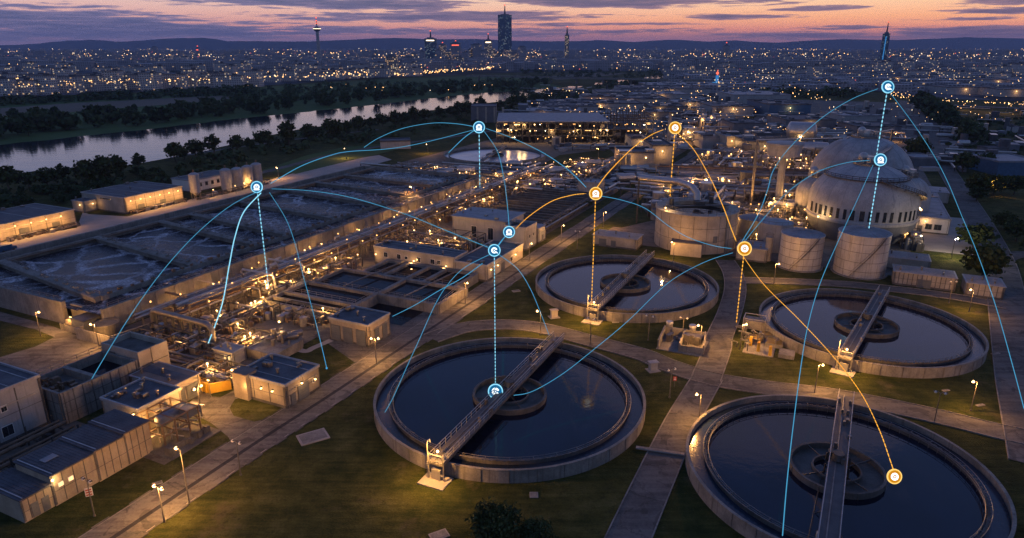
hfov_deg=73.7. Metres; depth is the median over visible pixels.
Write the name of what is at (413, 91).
tree
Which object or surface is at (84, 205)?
shed
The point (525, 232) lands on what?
plant building
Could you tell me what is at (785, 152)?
network line
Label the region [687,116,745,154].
works road
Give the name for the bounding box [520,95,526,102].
tree
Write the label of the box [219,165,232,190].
silo
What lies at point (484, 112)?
plant building
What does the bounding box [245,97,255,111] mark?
tree
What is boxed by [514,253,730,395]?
network line
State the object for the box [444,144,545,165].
clarifier tank
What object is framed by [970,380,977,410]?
street lamp
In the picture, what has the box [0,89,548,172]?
river
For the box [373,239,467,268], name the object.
plant building
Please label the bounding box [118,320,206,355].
pipework
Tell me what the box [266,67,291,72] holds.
apartment block
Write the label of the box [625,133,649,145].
plant building
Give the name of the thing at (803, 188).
digester
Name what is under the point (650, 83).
warehouse
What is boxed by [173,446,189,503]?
street lamp
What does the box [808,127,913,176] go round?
digester
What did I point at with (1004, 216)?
tree
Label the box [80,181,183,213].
warehouse
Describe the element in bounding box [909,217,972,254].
yard
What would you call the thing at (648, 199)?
process unit
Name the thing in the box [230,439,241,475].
street lamp
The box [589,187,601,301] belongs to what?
network node
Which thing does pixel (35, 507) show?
door
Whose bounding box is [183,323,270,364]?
pipework
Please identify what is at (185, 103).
tree
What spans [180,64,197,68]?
apartment block
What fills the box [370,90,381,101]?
tree
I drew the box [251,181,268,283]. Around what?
network node
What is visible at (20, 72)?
apartment block
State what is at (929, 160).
shed
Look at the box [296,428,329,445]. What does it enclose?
cover slab
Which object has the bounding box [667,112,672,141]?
chimney
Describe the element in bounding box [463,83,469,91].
tree
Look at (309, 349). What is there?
lawn path
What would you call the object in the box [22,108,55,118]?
tree
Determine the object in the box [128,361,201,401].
shed
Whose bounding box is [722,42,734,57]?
skyscraper
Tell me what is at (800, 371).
network line
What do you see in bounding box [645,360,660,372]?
kiosk
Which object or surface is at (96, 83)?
apartment block
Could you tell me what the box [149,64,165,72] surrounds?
apartment block
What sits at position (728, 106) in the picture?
warehouse
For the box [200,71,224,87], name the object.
apartment block
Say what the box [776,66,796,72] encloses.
apartment block
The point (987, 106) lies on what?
motorway
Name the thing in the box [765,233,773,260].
process tank
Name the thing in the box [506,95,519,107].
tree
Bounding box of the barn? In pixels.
[969,153,1023,175]
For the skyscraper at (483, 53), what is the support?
on the ground at (354, 475)
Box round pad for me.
[246,321,302,358]
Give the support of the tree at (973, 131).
on the ground at (354, 475)
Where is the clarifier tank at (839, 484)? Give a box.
[685,388,1016,537]
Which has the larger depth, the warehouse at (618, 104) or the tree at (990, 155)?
the warehouse at (618, 104)
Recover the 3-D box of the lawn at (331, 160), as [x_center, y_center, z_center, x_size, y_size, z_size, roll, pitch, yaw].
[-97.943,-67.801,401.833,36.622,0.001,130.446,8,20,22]
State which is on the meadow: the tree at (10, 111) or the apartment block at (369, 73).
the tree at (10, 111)
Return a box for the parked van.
[0,243,16,251]
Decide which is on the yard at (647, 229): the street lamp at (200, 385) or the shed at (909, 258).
the shed at (909, 258)
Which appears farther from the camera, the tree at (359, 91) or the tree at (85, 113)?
the tree at (359, 91)
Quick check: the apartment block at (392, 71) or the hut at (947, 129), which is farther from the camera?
the apartment block at (392, 71)
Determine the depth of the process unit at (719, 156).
353.66 m
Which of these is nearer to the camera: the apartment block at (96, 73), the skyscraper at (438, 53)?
the apartment block at (96, 73)
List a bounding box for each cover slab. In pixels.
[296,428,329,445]
[428,528,449,537]
[530,492,537,497]
[636,446,684,455]
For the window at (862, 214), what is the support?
in the digester at (834, 193)
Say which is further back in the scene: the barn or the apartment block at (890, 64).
the apartment block at (890, 64)
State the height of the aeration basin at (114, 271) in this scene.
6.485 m
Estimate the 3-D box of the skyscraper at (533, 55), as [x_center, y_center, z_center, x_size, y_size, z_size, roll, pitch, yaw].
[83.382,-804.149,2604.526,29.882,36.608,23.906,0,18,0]
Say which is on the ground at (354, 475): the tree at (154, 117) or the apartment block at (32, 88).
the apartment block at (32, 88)
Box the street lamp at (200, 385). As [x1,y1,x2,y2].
[192,384,202,415]
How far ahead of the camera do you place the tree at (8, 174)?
296.60 m
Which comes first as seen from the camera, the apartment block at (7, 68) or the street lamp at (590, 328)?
the street lamp at (590, 328)
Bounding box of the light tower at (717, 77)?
[712,71,721,82]
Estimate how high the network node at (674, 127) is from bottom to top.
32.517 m
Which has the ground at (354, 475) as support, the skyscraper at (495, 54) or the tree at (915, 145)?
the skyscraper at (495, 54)
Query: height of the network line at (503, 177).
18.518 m
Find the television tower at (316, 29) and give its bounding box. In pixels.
[313,17,321,59]
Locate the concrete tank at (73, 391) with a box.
[33,331,170,424]
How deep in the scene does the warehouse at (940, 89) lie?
901.65 m
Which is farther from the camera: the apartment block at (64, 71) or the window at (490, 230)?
the apartment block at (64, 71)
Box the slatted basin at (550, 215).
[484,187,614,229]
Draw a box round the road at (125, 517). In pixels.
[78,150,706,537]
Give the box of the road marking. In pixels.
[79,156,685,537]
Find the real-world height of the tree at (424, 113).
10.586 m
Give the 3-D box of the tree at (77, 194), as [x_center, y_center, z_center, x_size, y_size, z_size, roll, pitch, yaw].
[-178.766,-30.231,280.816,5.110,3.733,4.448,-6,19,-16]
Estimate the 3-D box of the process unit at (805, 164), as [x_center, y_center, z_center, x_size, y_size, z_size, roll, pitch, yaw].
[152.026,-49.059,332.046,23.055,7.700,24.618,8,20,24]
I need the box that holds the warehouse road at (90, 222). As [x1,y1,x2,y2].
[0,155,390,252]
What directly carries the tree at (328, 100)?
on the meadow
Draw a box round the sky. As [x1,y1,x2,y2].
[0,0,1023,44]
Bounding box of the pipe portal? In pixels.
[150,308,216,349]
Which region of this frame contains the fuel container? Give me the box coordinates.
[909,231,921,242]
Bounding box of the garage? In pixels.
[328,305,390,346]
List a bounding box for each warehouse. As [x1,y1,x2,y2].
[0,203,76,241]
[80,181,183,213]
[529,107,583,112]
[538,101,598,112]
[548,98,608,101]
[579,93,627,99]
[582,99,642,111]
[592,89,641,94]
[610,95,669,102]
[614,85,664,90]
[628,90,689,98]
[638,82,667,84]
[639,108,681,119]
[643,102,687,110]
[647,85,710,95]
[662,82,722,85]
[667,99,699,109]
[681,125,698,137]
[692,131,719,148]
[695,101,753,114]
[714,130,742,147]
[715,90,791,103]
[721,119,766,133]
[733,135,774,150]
[744,128,787,138]
[747,99,811,115]
[767,114,836,129]
[820,111,877,123]
[828,71,876,75]
[837,121,901,136]
[871,76,924,78]
[906,80,971,83]
[922,85,1013,93]
[960,78,1006,82]
[978,87,1023,96]
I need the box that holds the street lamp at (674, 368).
[666,367,676,397]
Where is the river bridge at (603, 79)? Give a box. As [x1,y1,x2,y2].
[466,75,705,83]
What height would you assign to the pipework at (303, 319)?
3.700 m
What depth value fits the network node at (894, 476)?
83.93 m
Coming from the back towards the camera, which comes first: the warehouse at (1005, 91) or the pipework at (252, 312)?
the warehouse at (1005, 91)
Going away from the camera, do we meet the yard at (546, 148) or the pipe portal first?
the pipe portal
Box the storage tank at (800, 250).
[775,227,825,272]
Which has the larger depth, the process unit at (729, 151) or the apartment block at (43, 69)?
the apartment block at (43, 69)
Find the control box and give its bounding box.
[212,341,246,365]
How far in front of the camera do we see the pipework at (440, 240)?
212.73 m
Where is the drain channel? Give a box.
[110,155,695,537]
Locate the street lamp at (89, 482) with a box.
[81,477,95,516]
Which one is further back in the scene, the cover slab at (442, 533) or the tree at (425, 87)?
the tree at (425, 87)
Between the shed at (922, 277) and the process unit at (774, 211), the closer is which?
the shed at (922, 277)
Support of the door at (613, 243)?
in the shed at (618, 239)
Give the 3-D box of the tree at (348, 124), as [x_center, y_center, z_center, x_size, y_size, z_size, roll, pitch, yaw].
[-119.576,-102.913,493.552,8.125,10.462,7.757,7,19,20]
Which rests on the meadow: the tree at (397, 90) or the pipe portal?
the tree at (397, 90)
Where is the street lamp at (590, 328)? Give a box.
[586,317,595,342]
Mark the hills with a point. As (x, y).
(967, 43)
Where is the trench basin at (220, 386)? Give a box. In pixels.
[168,350,231,392]
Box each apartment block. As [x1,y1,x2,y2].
[0,65,14,70]
[0,70,28,76]
[0,72,16,79]
[0,76,18,95]
[16,72,49,76]
[16,76,29,79]
[16,78,39,94]
[21,61,36,72]
[29,73,59,94]
[31,66,50,73]
[51,66,73,75]
[54,61,67,67]
[57,74,84,92]
[61,63,76,72]
[74,72,101,74]
[75,73,104,90]
[91,66,119,72]
[101,69,125,90]
[120,65,144,71]
[123,72,139,89]
[124,66,148,71]
[138,71,163,89]
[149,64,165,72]
[162,72,189,88]
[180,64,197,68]
[180,67,201,87]
[193,63,205,71]
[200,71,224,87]
[201,70,231,74]
[211,73,245,87]
[213,62,225,71]
[221,64,238,74]
[233,62,247,69]
[242,69,263,86]
[244,58,255,61]
[263,72,280,81]
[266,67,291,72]
[269,69,297,80]
[292,63,305,71]
[297,71,324,80]
[304,68,331,71]
[305,63,321,68]
[315,70,344,78]
[324,66,347,68]
[334,68,359,77]
[346,64,367,67]
[352,67,373,77]
[370,61,382,65]
[370,65,387,67]
[374,67,390,76]
[390,69,397,75]
[397,67,422,75]
[404,61,417,67]
[548,57,556,61]
[670,65,695,70]
[695,68,720,75]
[709,66,735,69]
[721,61,734,66]
[755,72,791,77]
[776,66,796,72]
[784,55,791,60]
[792,67,805,73]
[806,64,823,76]
[819,64,841,69]
[852,63,867,68]
[874,61,888,72]
[881,60,893,70]
[902,60,914,67]
[902,69,928,75]
[925,58,936,64]
[938,70,972,78]
[959,57,968,59]
[969,65,991,72]
[985,71,1010,77]
[991,65,1010,72]
[998,62,1010,65]
[1011,62,1023,76]
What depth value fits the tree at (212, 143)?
393.78 m
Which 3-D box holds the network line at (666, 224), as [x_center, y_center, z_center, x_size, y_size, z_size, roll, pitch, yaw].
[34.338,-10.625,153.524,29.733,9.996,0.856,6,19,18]
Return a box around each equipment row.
[6,222,80,241]
[129,198,186,213]
[197,179,270,199]
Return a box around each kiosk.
[548,308,559,318]
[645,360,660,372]
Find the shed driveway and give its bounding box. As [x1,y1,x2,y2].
[192,391,260,440]
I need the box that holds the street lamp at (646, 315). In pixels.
[645,314,654,340]
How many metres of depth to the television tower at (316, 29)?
1994.65 m
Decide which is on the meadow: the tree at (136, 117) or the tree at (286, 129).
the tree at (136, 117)
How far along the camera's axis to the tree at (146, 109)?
625.96 m
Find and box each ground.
[0,50,1023,100]
[0,71,1023,537]
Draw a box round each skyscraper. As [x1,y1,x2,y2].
[151,46,158,53]
[196,46,200,55]
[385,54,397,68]
[404,56,412,61]
[411,52,417,57]
[420,50,424,58]
[424,30,436,58]
[435,48,441,59]
[439,42,446,56]
[445,50,451,58]
[450,40,460,57]
[454,55,463,61]
[462,51,468,57]
[471,43,481,57]
[480,50,485,57]
[484,33,494,57]
[493,51,497,57]
[498,4,517,56]
[509,52,518,57]
[518,46,529,58]
[530,53,537,58]
[564,26,568,58]
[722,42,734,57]
[879,21,890,59]
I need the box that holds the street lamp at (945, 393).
[933,390,947,421]
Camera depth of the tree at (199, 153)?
379.60 m
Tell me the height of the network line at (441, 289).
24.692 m
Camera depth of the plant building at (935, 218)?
230.52 m
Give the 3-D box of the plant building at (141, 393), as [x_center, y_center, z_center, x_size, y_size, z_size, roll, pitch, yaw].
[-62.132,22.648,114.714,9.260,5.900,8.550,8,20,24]
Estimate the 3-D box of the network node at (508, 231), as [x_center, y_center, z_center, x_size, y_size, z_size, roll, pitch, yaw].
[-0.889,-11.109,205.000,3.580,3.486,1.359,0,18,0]
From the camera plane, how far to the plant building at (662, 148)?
355.44 m
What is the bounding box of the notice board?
[84,487,92,505]
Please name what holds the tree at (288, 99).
on the meadow
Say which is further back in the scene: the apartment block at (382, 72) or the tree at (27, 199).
the apartment block at (382, 72)
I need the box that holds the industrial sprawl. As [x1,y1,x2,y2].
[360,84,1023,219]
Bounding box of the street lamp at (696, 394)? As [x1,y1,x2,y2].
[694,393,701,416]
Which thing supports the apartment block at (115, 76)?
on the ground at (354, 475)
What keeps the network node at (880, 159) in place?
on the storage tank at (861, 252)
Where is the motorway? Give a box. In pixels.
[954,105,1023,108]
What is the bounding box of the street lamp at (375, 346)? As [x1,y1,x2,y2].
[369,337,379,362]
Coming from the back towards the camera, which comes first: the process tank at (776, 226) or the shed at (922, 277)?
the process tank at (776, 226)
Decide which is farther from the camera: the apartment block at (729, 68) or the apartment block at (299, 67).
the apartment block at (729, 68)
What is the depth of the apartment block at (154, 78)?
978.01 m
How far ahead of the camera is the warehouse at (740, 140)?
391.59 m
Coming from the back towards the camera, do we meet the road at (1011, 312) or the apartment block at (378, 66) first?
the apartment block at (378, 66)
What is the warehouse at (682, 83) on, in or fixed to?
on the yard at (613, 112)
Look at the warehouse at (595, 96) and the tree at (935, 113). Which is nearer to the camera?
the tree at (935, 113)
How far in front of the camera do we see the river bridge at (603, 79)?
1147.45 m
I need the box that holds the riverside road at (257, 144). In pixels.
[166,129,378,158]
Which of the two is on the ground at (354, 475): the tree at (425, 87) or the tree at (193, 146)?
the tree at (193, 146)
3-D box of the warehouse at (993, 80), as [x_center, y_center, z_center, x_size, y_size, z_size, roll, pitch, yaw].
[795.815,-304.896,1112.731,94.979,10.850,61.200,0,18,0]
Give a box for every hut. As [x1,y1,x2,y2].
[518,103,527,111]
[939,126,953,132]
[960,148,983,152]
[977,145,1008,152]
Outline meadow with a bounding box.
[0,75,563,144]
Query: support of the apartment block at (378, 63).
on the ground at (354, 475)
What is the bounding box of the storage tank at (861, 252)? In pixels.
[830,225,892,279]
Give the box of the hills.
[0,37,1023,49]
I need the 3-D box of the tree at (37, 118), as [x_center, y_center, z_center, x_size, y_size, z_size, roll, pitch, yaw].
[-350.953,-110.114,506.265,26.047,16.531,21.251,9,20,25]
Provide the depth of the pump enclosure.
147.56 m
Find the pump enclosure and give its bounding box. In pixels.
[59,312,149,344]
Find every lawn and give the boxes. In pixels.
[262,143,413,173]
[540,149,614,167]
[599,204,651,227]
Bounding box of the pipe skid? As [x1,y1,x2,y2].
[135,397,220,460]
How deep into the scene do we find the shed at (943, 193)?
273.85 m
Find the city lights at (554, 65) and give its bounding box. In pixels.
[8,48,1005,119]
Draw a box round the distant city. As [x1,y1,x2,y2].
[0,48,1023,93]
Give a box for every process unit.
[384,161,453,170]
[444,170,507,181]
[561,165,609,178]
[565,157,614,168]
[641,186,672,203]
[672,176,714,192]
[693,151,746,163]
[711,145,754,158]
[716,180,771,201]
[730,200,789,218]
[747,153,793,176]
[747,227,806,240]
[759,147,806,163]
[764,193,806,220]
[772,181,797,199]
[784,216,809,228]
[790,167,809,183]
[799,157,814,168]
[812,147,820,159]
[898,228,924,251]
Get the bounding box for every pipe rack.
[129,170,521,324]
[167,166,542,326]
[586,137,663,178]
[655,163,808,183]
[695,182,795,202]
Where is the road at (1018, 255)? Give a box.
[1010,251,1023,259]
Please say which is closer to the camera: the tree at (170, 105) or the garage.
the garage
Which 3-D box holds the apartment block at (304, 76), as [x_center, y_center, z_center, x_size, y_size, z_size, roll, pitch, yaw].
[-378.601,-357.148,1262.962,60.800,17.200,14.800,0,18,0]
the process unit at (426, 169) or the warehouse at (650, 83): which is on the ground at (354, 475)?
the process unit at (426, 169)
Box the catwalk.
[749,127,897,203]
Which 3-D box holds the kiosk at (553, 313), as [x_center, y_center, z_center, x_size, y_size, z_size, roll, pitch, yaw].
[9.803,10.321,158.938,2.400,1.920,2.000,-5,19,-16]
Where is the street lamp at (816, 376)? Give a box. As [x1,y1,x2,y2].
[814,364,824,392]
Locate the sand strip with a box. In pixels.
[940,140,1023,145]
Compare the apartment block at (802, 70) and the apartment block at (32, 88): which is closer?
the apartment block at (32, 88)
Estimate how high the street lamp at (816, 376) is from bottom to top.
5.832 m
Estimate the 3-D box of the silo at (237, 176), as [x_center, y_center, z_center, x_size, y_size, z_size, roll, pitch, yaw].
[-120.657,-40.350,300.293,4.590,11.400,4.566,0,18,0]
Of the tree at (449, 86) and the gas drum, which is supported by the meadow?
the tree at (449, 86)
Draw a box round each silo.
[188,169,201,199]
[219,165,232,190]
[231,164,243,188]
[241,162,253,186]
[251,160,262,182]
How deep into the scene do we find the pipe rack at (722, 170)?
306.77 m
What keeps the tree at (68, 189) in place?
on the ground at (354, 475)
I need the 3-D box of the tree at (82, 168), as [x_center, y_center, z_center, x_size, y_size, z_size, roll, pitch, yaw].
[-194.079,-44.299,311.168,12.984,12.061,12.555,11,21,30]
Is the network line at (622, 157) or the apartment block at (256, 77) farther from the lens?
the apartment block at (256, 77)
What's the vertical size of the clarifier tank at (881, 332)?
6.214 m
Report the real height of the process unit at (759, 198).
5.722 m
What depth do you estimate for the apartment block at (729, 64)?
1615.06 m
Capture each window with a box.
[0,404,7,412]
[1,423,14,438]
[58,480,63,486]
[471,226,476,236]
[488,228,492,239]
[818,204,821,213]
[835,208,839,217]
[842,209,846,218]
[849,210,854,220]
[859,211,864,221]
[875,212,879,222]
[882,213,886,222]
[889,213,893,222]
[925,224,931,229]
[933,224,941,230]
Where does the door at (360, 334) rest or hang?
in the garage
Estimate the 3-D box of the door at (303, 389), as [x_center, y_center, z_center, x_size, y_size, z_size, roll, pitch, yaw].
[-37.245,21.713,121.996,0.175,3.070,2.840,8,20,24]
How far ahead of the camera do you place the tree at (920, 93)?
695.91 m
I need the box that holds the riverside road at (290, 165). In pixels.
[262,130,495,173]
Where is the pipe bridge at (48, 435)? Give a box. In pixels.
[0,415,81,469]
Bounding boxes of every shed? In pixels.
[71,197,97,212]
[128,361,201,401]
[592,229,643,249]
[886,249,931,268]
[891,264,957,291]
[907,153,937,165]
[929,186,949,203]
[960,274,1006,299]
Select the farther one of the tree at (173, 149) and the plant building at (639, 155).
the tree at (173, 149)
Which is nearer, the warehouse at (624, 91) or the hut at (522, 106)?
the hut at (522, 106)
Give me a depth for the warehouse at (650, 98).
712.01 m
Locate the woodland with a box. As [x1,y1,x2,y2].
[0,68,1023,207]
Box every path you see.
[297,339,332,352]
[424,319,1023,443]
[604,373,722,537]
[691,260,746,381]
[739,277,1006,307]
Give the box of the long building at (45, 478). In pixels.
[0,409,152,522]
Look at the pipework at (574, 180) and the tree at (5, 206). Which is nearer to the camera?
the tree at (5, 206)
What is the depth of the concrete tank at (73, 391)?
120.85 m
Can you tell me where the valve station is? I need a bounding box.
[728,312,794,359]
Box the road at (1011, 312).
[898,100,1023,462]
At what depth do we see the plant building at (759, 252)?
200.08 m
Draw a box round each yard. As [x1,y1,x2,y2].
[0,419,85,472]
[120,187,521,331]
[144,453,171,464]
[150,283,315,395]
[356,260,374,269]
[394,122,718,184]
[424,184,626,246]
[497,96,744,119]
[609,186,910,274]
[700,156,930,185]
[754,100,962,153]
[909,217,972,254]
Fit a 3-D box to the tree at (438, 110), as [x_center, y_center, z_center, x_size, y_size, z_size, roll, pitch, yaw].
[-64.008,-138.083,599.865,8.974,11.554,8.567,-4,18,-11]
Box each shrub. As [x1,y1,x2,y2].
[464,496,524,537]
[514,512,562,537]
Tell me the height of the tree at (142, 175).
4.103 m
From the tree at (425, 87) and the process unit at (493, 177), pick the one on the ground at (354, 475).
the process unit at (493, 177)
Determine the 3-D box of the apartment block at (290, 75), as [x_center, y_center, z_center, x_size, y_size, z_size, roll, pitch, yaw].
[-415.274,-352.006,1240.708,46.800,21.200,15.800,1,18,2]
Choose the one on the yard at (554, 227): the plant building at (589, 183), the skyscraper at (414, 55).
the plant building at (589, 183)
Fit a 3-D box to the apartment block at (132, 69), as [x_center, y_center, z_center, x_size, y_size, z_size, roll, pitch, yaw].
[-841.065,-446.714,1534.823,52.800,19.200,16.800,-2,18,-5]
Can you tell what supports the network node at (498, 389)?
attached to the clarifier tank at (443, 415)
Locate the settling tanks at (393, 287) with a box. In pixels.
[260,259,478,324]
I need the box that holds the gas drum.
[786,121,828,154]
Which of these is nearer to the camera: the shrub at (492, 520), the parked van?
the shrub at (492, 520)
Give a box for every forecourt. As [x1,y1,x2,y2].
[0,312,101,374]
[243,303,432,361]
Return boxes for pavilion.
[379,137,410,148]
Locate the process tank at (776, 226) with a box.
[757,215,794,252]
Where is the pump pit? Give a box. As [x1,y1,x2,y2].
[656,320,708,356]
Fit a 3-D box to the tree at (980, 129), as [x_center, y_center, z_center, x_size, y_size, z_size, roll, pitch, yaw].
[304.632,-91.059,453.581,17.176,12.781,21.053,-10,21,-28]
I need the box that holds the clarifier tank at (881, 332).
[758,285,988,378]
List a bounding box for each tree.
[0,113,13,134]
[0,165,25,190]
[0,187,12,195]
[0,203,10,208]
[5,108,21,116]
[7,116,22,134]
[19,195,34,204]
[20,172,35,187]
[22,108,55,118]
[24,109,55,130]
[27,106,38,112]
[30,167,64,184]
[50,106,58,115]
[53,110,73,129]
[53,163,70,179]
[59,113,81,129]
[60,185,81,193]
[69,159,99,179]
[71,191,81,198]
[76,104,103,116]
[81,109,90,122]
[84,184,96,189]
[89,104,110,121]
[90,155,115,178]
[101,105,121,123]
[106,154,131,176]
[123,106,136,112]
[125,110,149,125]
[127,166,147,173]
[130,152,145,166]
[138,171,147,179]
[142,105,155,113]
[147,110,162,122]
[148,171,159,179]
[155,106,177,120]
[158,170,166,176]
[163,142,187,161]
[165,103,176,116]
[173,107,194,119]
[174,100,196,115]
[174,164,184,170]
[184,138,206,156]
[195,96,215,105]
[195,151,204,155]
[201,98,211,114]
[203,133,220,152]
[204,152,214,158]
[219,99,239,112]
[226,134,245,149]
[243,137,254,148]
[244,103,256,112]
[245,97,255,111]
[249,101,270,112]
[252,129,277,143]
[274,101,280,109]
[276,119,296,144]
[280,97,287,107]
[281,91,298,103]
[282,95,294,108]
[299,123,317,136]
[314,90,325,104]
[318,95,336,105]
[318,117,346,133]
[338,92,350,101]
[341,120,351,133]
[343,96,350,104]
[349,115,366,130]
[355,88,363,98]
[366,117,376,125]
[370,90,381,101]
[374,112,389,126]
[379,90,390,98]
[388,109,400,124]
[389,86,405,96]
[394,87,400,96]
[399,111,410,121]
[403,87,410,96]
[406,86,418,95]
[407,106,420,120]
[420,108,432,118]
[422,85,429,92]
[434,106,443,116]
[438,86,446,93]
[445,106,456,113]
[446,83,451,91]
[452,101,460,114]
[456,100,471,115]
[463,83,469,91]
[473,96,485,102]
[495,100,505,107]
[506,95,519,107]
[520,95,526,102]
[528,79,536,85]
[530,92,541,99]
[534,76,540,83]
[903,136,934,153]
[909,90,928,103]
[913,93,933,107]
[915,96,945,113]
[921,103,942,116]
[929,105,958,117]
[933,111,960,122]
[938,105,956,112]
[939,109,959,124]
[947,116,963,125]
[951,121,987,130]
[952,152,979,172]
[953,116,974,126]
[955,122,990,138]
[955,222,1000,248]
[956,123,971,138]
[958,126,980,141]
[959,240,1017,278]
[963,172,992,188]
[966,186,989,200]
[976,151,995,167]
[986,173,1011,194]
[991,210,1021,226]
[1000,218,1023,241]
[1004,175,1023,194]
[1016,237,1023,250]
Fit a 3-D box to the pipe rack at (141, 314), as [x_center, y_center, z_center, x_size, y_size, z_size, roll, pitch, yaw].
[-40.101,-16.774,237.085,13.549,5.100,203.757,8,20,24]
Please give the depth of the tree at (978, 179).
288.56 m
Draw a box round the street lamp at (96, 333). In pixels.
[89,323,99,348]
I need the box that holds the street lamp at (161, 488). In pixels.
[151,483,165,522]
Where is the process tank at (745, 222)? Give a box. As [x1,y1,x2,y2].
[737,211,774,238]
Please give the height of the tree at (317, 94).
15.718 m
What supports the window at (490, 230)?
in the plant building at (491, 223)
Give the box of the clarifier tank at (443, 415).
[373,331,645,490]
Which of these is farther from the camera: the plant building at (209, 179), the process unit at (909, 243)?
the plant building at (209, 179)
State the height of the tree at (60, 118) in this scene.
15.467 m
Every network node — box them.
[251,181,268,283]
[473,121,484,184]
[488,244,500,382]
[488,384,502,396]
[503,226,514,237]
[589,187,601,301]
[669,121,680,195]
[736,241,751,321]
[869,153,886,227]
[876,81,893,153]
[887,469,901,483]
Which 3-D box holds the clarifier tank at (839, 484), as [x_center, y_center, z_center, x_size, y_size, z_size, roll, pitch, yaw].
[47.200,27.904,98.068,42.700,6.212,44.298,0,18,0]
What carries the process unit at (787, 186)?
on the yard at (647, 229)
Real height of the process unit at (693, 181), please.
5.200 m
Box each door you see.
[19,227,30,236]
[30,501,40,517]
[41,495,51,511]
[52,221,59,227]
[138,203,144,209]
[180,388,186,401]
[185,381,199,399]
[290,392,296,405]
[297,380,309,400]
[331,324,340,340]
[342,326,352,343]
[355,329,365,346]
[374,327,379,343]
[382,323,387,338]
[501,261,504,271]
[599,238,606,246]
[611,240,615,247]
[916,279,931,288]
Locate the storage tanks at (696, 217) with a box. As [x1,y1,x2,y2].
[636,174,739,257]
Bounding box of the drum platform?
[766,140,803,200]
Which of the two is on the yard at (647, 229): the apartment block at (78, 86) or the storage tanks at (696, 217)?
the storage tanks at (696, 217)
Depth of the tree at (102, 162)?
313.58 m
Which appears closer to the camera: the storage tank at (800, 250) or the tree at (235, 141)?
the storage tank at (800, 250)
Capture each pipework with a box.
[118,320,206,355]
[178,354,246,385]
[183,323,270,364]
[193,295,280,334]
[250,273,305,301]
[273,300,332,329]
[296,252,362,280]
[373,224,485,253]
[444,195,497,222]
[489,172,549,202]
[538,171,599,189]
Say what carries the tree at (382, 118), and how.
on the ground at (354, 475)
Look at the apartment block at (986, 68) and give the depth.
1567.86 m
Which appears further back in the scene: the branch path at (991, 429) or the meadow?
the meadow
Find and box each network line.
[91,191,258,378]
[208,193,260,343]
[269,192,327,368]
[270,129,474,183]
[286,189,486,246]
[365,122,472,146]
[385,254,489,411]
[394,263,482,315]
[484,131,508,222]
[486,128,585,186]
[500,255,548,333]
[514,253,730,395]
[516,193,585,228]
[597,130,661,186]
[602,196,731,248]
[677,132,735,239]
[742,89,875,240]
[742,255,892,468]
[745,160,869,240]
[782,166,872,535]
[888,90,1023,407]
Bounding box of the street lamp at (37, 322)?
[35,311,41,335]
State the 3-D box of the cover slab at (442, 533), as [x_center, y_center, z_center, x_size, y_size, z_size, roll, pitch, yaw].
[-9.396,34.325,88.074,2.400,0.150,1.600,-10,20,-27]
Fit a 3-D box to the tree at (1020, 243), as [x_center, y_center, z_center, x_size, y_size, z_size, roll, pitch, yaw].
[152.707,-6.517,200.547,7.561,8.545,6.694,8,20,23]
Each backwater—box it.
[563,86,581,91]
[644,75,662,78]
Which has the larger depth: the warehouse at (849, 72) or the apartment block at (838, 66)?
the apartment block at (838, 66)
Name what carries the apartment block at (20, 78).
on the ground at (354, 475)
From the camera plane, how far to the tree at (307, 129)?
459.64 m
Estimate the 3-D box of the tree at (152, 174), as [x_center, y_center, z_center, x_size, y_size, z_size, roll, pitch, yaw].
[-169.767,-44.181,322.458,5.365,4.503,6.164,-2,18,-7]
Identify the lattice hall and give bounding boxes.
[495,108,653,142]
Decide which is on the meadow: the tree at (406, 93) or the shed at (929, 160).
the tree at (406, 93)
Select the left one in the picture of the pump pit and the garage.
the garage
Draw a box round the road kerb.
[91,185,656,537]
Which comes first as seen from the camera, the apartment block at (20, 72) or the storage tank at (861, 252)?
the storage tank at (861, 252)
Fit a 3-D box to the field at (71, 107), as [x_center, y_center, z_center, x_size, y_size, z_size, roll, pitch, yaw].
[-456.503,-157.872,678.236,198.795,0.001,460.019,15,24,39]
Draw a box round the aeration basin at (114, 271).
[0,165,484,326]
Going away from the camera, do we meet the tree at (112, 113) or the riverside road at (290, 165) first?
the riverside road at (290, 165)
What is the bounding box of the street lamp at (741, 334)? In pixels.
[739,323,747,348]
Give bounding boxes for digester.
[794,166,823,218]
[806,152,926,244]
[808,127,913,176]
[901,166,930,211]
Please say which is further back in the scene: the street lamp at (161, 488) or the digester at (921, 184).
the digester at (921, 184)
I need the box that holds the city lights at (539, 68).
[8,48,1022,168]
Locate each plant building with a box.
[0,362,49,445]
[99,376,181,429]
[170,170,232,191]
[231,353,320,408]
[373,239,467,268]
[427,168,470,173]
[450,207,525,242]
[454,239,523,281]
[470,103,503,122]
[471,168,522,177]
[504,219,536,250]
[537,223,545,243]
[558,122,575,139]
[578,177,604,192]
[614,146,655,172]
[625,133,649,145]
[643,138,672,166]
[735,239,768,262]
[913,197,950,234]
[931,192,939,197]
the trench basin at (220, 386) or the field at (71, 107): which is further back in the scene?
the field at (71, 107)
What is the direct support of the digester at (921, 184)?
on the yard at (647, 229)
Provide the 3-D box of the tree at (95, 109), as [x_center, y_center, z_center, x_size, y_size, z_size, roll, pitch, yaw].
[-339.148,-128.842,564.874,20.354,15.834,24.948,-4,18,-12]
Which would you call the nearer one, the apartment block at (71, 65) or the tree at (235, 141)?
the tree at (235, 141)
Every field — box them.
[0,96,228,116]
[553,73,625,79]
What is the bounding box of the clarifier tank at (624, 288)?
[535,250,718,325]

